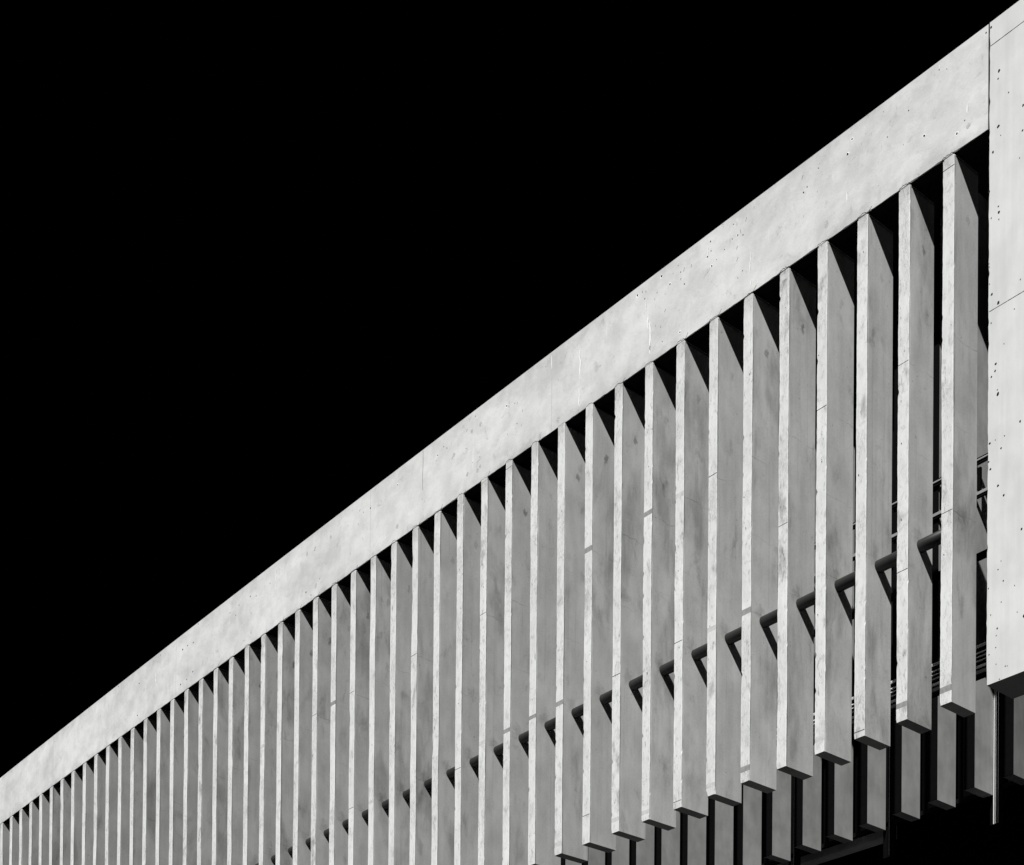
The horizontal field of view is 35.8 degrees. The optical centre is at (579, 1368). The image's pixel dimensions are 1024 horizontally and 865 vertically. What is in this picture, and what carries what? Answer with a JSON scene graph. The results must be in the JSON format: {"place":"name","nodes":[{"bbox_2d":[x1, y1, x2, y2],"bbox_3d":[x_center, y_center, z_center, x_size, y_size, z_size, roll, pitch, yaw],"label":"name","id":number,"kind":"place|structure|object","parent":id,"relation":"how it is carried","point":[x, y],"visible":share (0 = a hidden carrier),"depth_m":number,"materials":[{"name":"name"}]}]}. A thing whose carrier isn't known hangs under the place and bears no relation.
{"place":"outdoors","nodes":[
{"label":"outdoors","id":0,"kind":"place"},
{"bbox_2d":[0,0,1018,777],"label":"sky","id":1,"kind":"structure","parent":0,"point":[258,258],"materials":[{"name":"black"}]},
{"bbox_2d":[255,529,940,864],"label":"steel pipe","id":2,"kind":"object","parent":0,"point":[924,544],"visible":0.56,"depth_m":34.11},
{"bbox_2d":[673,340,708,818],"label":"concrete fin","id":3,"kind":"object","parent":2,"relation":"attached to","point":[690,797],"visible":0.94,"depth_m":34.32,"materials":[{"name":"grey concrete"}]},
{"bbox_2d":[706,317,743,805],"bbox_3d":[3.114,-17.181,33.740,0.828,10.132,0.263,1,-1,-41],"label":"concrete fin","id":4,"kind":"object","parent":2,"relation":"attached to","point":[724,658],"visible":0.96,"depth_m":33.56,"materials":[{"name":"grey concrete"}]},
{"bbox_2d":[740,293,779,792],"bbox_3d":[3.768,-17.181,32.984,0.828,10.124,0.266,1,-1,-41],"label":"concrete fin","id":5,"kind":"object","parent":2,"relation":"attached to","point":[760,547],"visible":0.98,"depth_m":32.81,"materials":[{"name":"grey concrete"}]},
{"bbox_2d":[813,642,986,744],"bbox_3d":[-1.123,-13.697,41.063,0.075,0.653,29.100,1,-1,-41],"label":"balcony railing","id":6,"kind":"object","parent":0,"point":[981,663],"depth_m":31.52,"materials":[{"name":"metal"}]},
{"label":"concrete fin","id":7,"kind":"object","parent":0,"visible":0},
{"bbox_2d":[0,24,989,823],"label":"parapet beam","id":8,"kind":"structure","parent":7,"relation":"on","point":[918,130],"depth_m":36.62,"materials":[{"name":"concrete"}]},
{"bbox_2d":[0,823,9,864],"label":"concrete fin","id":9,"kind":"object","parent":8,"relation":"attached to","point":[4,841],"visible":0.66,"depth_m":63.77,"materials":[{"name":"grey concrete"}]},
{"bbox_2d":[9,816,18,864],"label":"concrete fin","id":10,"kind":"object","parent":8,"relation":"attached to","point":[14,843],"visible":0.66,"depth_m":63.02,"materials":[{"name":"grey concrete"}]},
{"bbox_2d":[19,809,28,864],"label":"concrete fin","id":11,"kind":"object","parent":8,"relation":"attached to","point":[23,836],"visible":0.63,"depth_m":62.27,"materials":[{"name":"grey concrete"}]},
{"bbox_2d":[29,802,38,864],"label":"concrete fin","id":12,"kind":"object","parent":8,"relation":"attached to","point":[33,833],"visible":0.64,"depth_m":61.52,"materials":[{"name":"grey concrete"}]},
{"bbox_2d":[39,794,49,864],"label":"concrete fin","id":13,"kind":"object","parent":8,"relation":"attached to","point":[44,812],"visible":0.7,"depth_m":60.76,"materials":[{"name":"grey concrete"}]},
{"bbox_2d":[49,786,60,864],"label":"concrete fin","id":14,"kind":"object","parent":8,"relation":"attached to","point":[54,830],"visible":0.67,"depth_m":59.99,"materials":[{"name":"grey concrete"}]},
{"bbox_2d":[60,779,70,864],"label":"concrete fin","id":15,"kind":"object","parent":8,"relation":"attached to","point":[65,827],"visible":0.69,"depth_m":59.24,"materials":[{"name":"grey concrete"}]},
{"bbox_2d":[70,771,82,864],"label":"concrete fin","id":16,"kind":"object","parent":8,"relation":"attached to","point":[76,810],"visible":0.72,"depth_m":58.49,"materials":[{"name":"grey concrete"}]},
{"bbox_2d":[82,763,93,864],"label":"concrete fin","id":17,"kind":"object","parent":8,"relation":"attached to","point":[88,817],"visible":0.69,"depth_m":57.73,"materials":[{"name":"grey concrete"}]},
{"bbox_2d":[93,754,105,864],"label":"concrete fin","id":18,"kind":"object","parent":8,"relation":"attached to","point":[99,806],"visible":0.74,"depth_m":56.97,"materials":[{"name":"grey concrete"}]},
{"bbox_2d":[105,746,117,864],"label":"concrete fin","id":19,"kind":"object","parent":8,"relation":"attached to","point":[111,816],"visible":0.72,"depth_m":56.21,"materials":[{"name":"grey concrete"}]},
{"bbox_2d":[117,737,130,864],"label":"concrete fin","id":20,"kind":"object","parent":8,"relation":"attached to","point":[123,824],"visible":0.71,"depth_m":55.46,"materials":[{"name":"grey concrete"}]},
{"bbox_2d":[129,728,143,864],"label":"concrete fin","id":21,"kind":"object","parent":8,"relation":"attached to","point":[136,789],"visible":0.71,"depth_m":54.70,"materials":[{"name":"grey concrete"}]},
{"bbox_2d":[142,718,156,864],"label":"concrete fin","id":22,"kind":"object","parent":8,"relation":"attached to","point":[149,797],"visible":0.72,"depth_m":53.95,"materials":[{"name":"grey concrete"}]},
{"bbox_2d":[155,709,169,864],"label":"concrete fin","id":23,"kind":"object","parent":8,"relation":"attached to","point":[162,787],"visible":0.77,"depth_m":53.19,"materials":[{"name":"grey concrete"}]},
{"bbox_2d":[169,699,183,864],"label":"concrete fin","id":24,"kind":"object","parent":8,"relation":"attached to","point":[176,782],"visible":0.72,"depth_m":52.43,"materials":[{"name":"grey concrete"}]},
{"bbox_2d":[183,689,198,864],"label":"concrete fin","id":25,"kind":"object","parent":8,"relation":"attached to","point":[191,765],"visible":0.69,"depth_m":51.68,"materials":[{"name":"grey concrete"}]},
{"bbox_2d":[197,679,213,864],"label":"concrete fin","id":26,"kind":"object","parent":8,"relation":"attached to","point":[205,770],"visible":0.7,"depth_m":50.92,"materials":[{"name":"grey concrete"}]},
{"bbox_2d":[212,668,228,864],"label":"concrete fin","id":27,"kind":"object","parent":8,"relation":"attached to","point":[220,767],"visible":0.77,"depth_m":50.17,"materials":[{"name":"grey concrete"}]},
{"bbox_2d":[227,657,244,864],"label":"concrete fin","id":28,"kind":"object","parent":8,"relation":"attached to","point":[236,761],"visible":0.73,"depth_m":49.41,"materials":[{"name":"grey concrete"}]},
{"bbox_2d":[243,646,260,864],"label":"concrete fin","id":29,"kind":"object","parent":8,"relation":"attached to","point":[252,722],"visible":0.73,"depth_m":48.65,"materials":[{"name":"grey concrete"}]},
{"bbox_2d":[259,634,277,864],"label":"concrete fin","id":30,"kind":"object","parent":8,"relation":"attached to","point":[268,753],"visible":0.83,"depth_m":47.90,"materials":[{"name":"grey concrete"}]},
{"bbox_2d":[276,622,294,864],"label":"concrete fin","id":31,"kind":"object","parent":8,"relation":"attached to","point":[285,743],"visible":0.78,"depth_m":47.14,"materials":[{"name":"grey concrete"}]},
{"bbox_2d":[293,610,312,864],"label":"concrete fin","id":32,"kind":"object","parent":8,"relation":"attached to","point":[303,730],"visible":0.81,"depth_m":46.38,"materials":[{"name":"grey concrete"}]},
{"bbox_2d":[311,597,331,864],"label":"concrete fin","id":33,"kind":"object","parent":8,"relation":"attached to","point":[321,709],"visible":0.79,"depth_m":45.63,"materials":[{"name":"grey concrete"}]},
{"bbox_2d":[329,584,350,864],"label":"concrete fin","id":34,"kind":"object","parent":8,"relation":"attached to","point":[340,719],"visible":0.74,"depth_m":44.87,"materials":[{"name":"grey concrete"}]},
{"bbox_2d":[348,570,370,864],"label":"concrete fin","id":35,"kind":"object","parent":8,"relation":"attached to","point":[359,713],"visible":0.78,"depth_m":44.12,"materials":[{"name":"grey concrete"}]},
{"bbox_2d":[368,555,391,864],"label":"concrete fin","id":36,"kind":"object","parent":8,"relation":"attached to","point":[379,723],"visible":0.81,"depth_m":43.36,"materials":[{"name":"grey concrete"}]},
{"bbox_2d":[388,541,412,864],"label":"concrete fin","id":37,"kind":"object","parent":8,"relation":"attached to","point":[400,696],"visible":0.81,"depth_m":42.61,"materials":[{"name":"grey concrete"}]},
{"bbox_2d":[409,526,433,864],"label":"concrete fin","id":38,"kind":"object","parent":8,"relation":"attached to","point":[422,644],"visible":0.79,"depth_m":41.85,"materials":[{"name":"grey concrete"}]},
{"bbox_2d":[431,511,456,864],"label":"concrete fin","id":39,"kind":"object","parent":8,"relation":"attached to","point":[444,667],"visible":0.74,"depth_m":41.09,"materials":[{"name":"grey concrete"}]},
{"bbox_2d":[454,493,480,864],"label":"concrete fin","id":40,"kind":"object","parent":8,"relation":"attached to","point":[467,677],"visible":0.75,"depth_m":40.34,"materials":[{"name":"grey concrete"}]},
{"bbox_2d":[478,476,505,864],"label":"concrete fin","id":41,"kind":"object","parent":8,"relation":"attached to","point":[491,684],"visible":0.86,"depth_m":39.59,"materials":[{"name":"grey concrete"}]},
{"bbox_2d":[502,460,531,864],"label":"concrete fin","id":42,"kind":"object","parent":8,"relation":"attached to","point":[516,789],"visible":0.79,"depth_m":38.83,"materials":[{"name":"grey concrete"}]},
{"bbox_2d":[528,440,560,864],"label":"concrete fin","id":43,"kind":"object","parent":8,"relation":"attached to","point":[543,656],"visible":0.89,"depth_m":38.08,"materials":[{"name":"grey concrete"}]},
{"bbox_2d":[554,421,587,862],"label":"concrete fin","id":44,"kind":"object","parent":8,"relation":"attached to","point":[569,771],"visible":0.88,"depth_m":37.33,"materials":[{"name":"grey concrete"}]},
{"bbox_2d":[582,402,615,852],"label":"concrete fin","id":45,"kind":"object","parent":8,"relation":"attached to","point":[597,834],"visible":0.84,"depth_m":36.57,"materials":[{"name":"grey concrete"}]},
{"bbox_2d":[611,382,644,841],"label":"concrete fin","id":46,"kind":"object","parent":8,"relation":"attached to","point":[628,597],"visible":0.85,"depth_m":35.82,"materials":[{"name":"grey concrete"}]},
{"bbox_2d":[642,362,675,830],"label":"concrete fin","id":47,"kind":"object","parent":8,"relation":"attached to","point":[659,551],"visible":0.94,"depth_m":35.07,"materials":[{"name":"grey concrete"}]},
{"bbox_2d":[777,268,815,779],"bbox_3d":[4.421,-17.180,32.228,0.828,10.116,0.265,1,-1,-41],"label":"concrete fin","id":48,"kind":"object","parent":8,"relation":"attached to","point":[796,517],"visible":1,"depth_m":32.05,"materials":[{"name":"grey concrete"}]},
{"bbox_2d":[815,241,853,765],"bbox_3d":[5.074,-17.180,31.472,0.828,10.107,0.263,1,-1,-41],"label":"concrete fin","id":49,"kind":"object","parent":8,"relation":"attached to","point":[834,521],"visible":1,"depth_m":31.29,"materials":[{"name":"grey concrete"}]},
{"bbox_2d":[854,214,892,749],"bbox_3d":[5.714,-17.179,30.702,0.789,10.098,0.262,1,-1,-41],"label":"concrete fin","id":50,"kind":"object","parent":8,"relation":"attached to","point":[872,693],"visible":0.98,"depth_m":30.53,"materials":[{"name":"grey concrete"}]},
{"bbox_2d":[896,185,933,733],"bbox_3d":[6.355,-17.178,29.934,0.754,10.088,0.264,1,-1,-41],"label":"concrete fin","id":51,"kind":"object","parent":8,"relation":"attached to","point":[915,456],"visible":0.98,"depth_m":29.76,"materials":[{"name":"grey concrete"}]},
{"bbox_2d":[940,154,977,716],"bbox_3d":[7.005,-17.177,29.174,0.744,10.078,0.265,1,-1,-41],"label":"concrete fin","id":52,"kind":"object","parent":8,"relation":"attached to","point":[959,460],"visible":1,"depth_m":29.00,"materials":[{"name":"grey concrete"}]},
{"bbox_2d":[986,0,1023,698],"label":"concrete pier","id":53,"kind":"structure","parent":8,"relation":"attached to","point":[1005,584],"depth_m":28.01,"materials":[{"name":"white concrete"}]},
{"bbox_3d":[-6.079,-19.795,54.059,0.400,12.460,63.000,1,-1,-41],"label":"rear wall","id":54,"kind":"object","parent":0,"visible":0},
{"bbox_2d":[777,827,896,864],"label":"beam","id":55,"kind":"structure","parent":54,"relation":"attached to","point":[848,848],"depth_m":39.71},
{"label":"ground","id":56,"kind":"structure","parent":0,"visible":0},
{"bbox_2d":[817,785,1023,864],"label":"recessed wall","id":57,"kind":"structure","parent":56,"relation":"on","point":[965,834],"depth_m":41.82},
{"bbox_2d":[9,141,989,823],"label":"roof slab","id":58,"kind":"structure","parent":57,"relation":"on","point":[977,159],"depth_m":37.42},
{"bbox_2d":[561,858,581,864],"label":"set back fin","id":59,"kind":"object","parent":58,"relation":"hanging from","point":[565,862],"depth_m":45.68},
{"bbox_2d":[582,847,604,864],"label":"set back fin","id":60,"kind":"object","parent":58,"relation":"hanging from","point":[596,857],"visible":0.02,"depth_m":45.01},
{"bbox_2d":[605,835,628,864],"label":"set back fin","id":61,"kind":"object","parent":58,"relation":"hanging from","point":[619,855],"visible":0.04,"depth_m":44.26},
{"bbox_2d":[629,823,653,864],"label":"set back fin","id":62,"kind":"object","parent":58,"relation":"hanging from","point":[641,852],"visible":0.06,"depth_m":43.51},
{"bbox_2d":[654,811,679,864],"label":"set back fin","id":63,"kind":"object","parent":58,"relation":"hanging from","point":[666,847],"visible":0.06,"depth_m":42.72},
{"bbox_2d":[680,812,705,864],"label":"set back fin","id":64,"kind":"object","parent":58,"relation":"hanging from","point":[692,840],"visible":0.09,"depth_m":41.94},
{"bbox_2d":[707,798,732,864],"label":"set back fin","id":65,"kind":"object","parent":58,"relation":"hanging from","point":[720,833],"visible":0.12,"depth_m":41.18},
{"bbox_2d":[735,784,761,864],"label":"set back fin","id":66,"kind":"object","parent":58,"relation":"hanging from","point":[748,817],"visible":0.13,"depth_m":40.43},
{"bbox_2d":[764,330,790,862],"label":"set back fin","id":67,"kind":"object","parent":58,"relation":"hanging from","point":[777,824],"visible":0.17,"depth_m":39.70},
{"bbox_2d":[794,314,821,853],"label":"set back fin","id":68,"kind":"object","parent":58,"relation":"hanging from","point":[807,814],"visible":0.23,"depth_m":39.02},
{"bbox_2d":[825,298,855,842],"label":"set back fin","id":69,"kind":"object","parent":58,"relation":"hanging from","point":[839,807],"visible":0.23,"depth_m":38.26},
{"bbox_2d":[858,741,885,832],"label":"set back fin","id":70,"kind":"object","parent":58,"relation":"hanging from","point":[871,788],"visible":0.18,"depth_m":37.40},
{"bbox_2d":[733,304,1018,864],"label":"window wall","id":71,"kind":"structure","parent":58,"relation":"attached to","point":[963,796],"depth_m":38.43,"materials":[{"name":"black glass"}]},
{"bbox_2d":[706,816,706,864],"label":"window post","id":72,"kind":"object","parent":71,"relation":"attached to","point":[706,840],"depth_m":42.28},
{"bbox_2d":[789,775,800,864],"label":"window post","id":73,"kind":"object","parent":71,"relation":"attached to","point":[795,860],"depth_m":39.97,"materials":[{"name":"black metal"}]},
{"bbox_2d":[883,277,896,858],"bbox_3d":[7.445,-19.141,37.763,0.112,13.900,0.320,1,-1,-41],"label":"window post","id":74,"kind":"object","parent":71,"relation":"attached to","point":[889,841],"depth_m":37.69,"materials":[{"name":"black metal"}]},
{"bbox_2d":[990,689,1004,825],"bbox_3d":[9.407,-19.152,35.493,0.112,13.900,0.320,1,-1,-41],"label":"window post","id":75,"kind":"object","parent":71,"relation":"attached to","point":[997,807],"depth_m":35.37,"materials":[{"name":"black metal"}]},
{"bbox_2d":[892,244,919,821],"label":"set back fin","id":76,"kind":"object","parent":58,"relation":"hanging from","point":[905,773],"visible":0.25,"depth_m":36.69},
{"bbox_2d":[927,216,955,809],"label":"set back fin","id":77,"kind":"object","parent":58,"relation":"hanging from","point":[941,773],"visible":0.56,"depth_m":35.87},
{"bbox_2d":[964,193,992,797],"bbox_3d":[8.961,-19.503,35.364,0.714,13.288,0.259,1,-1,-41],"label":"set back fin","id":78,"kind":"object","parent":58,"relation":"hanging from","point":[978,752],"visible":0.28,"depth_m":35.20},
{"bbox_2d":[777,548,987,653],"bbox_3d":[4.027,-17.843,40.314,0.170,0.090,29.000,1,-1,-41],"label":"dark ledge","id":79,"kind":"object","parent":78,"relation":"attached to","point":[980,556],"depth_m":35.60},
{"bbox_2d":[814,453,987,579],"bbox_3d":[4.088,-19.652,40.375,0.090,0.890,29.000,1,-1,-41],"label":"railing","id":80,"kind":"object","parent":78,"relation":"attached to","point":[981,492],"depth_m":35.62,"materials":[{"name":"metal"}]},
{"bbox_2d":[1003,694,1023,784],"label":"set back fin","id":81,"kind":"object","parent":58,"relation":"hanging from","point":[1013,740],"visible":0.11,"depth_m":34.33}
]}

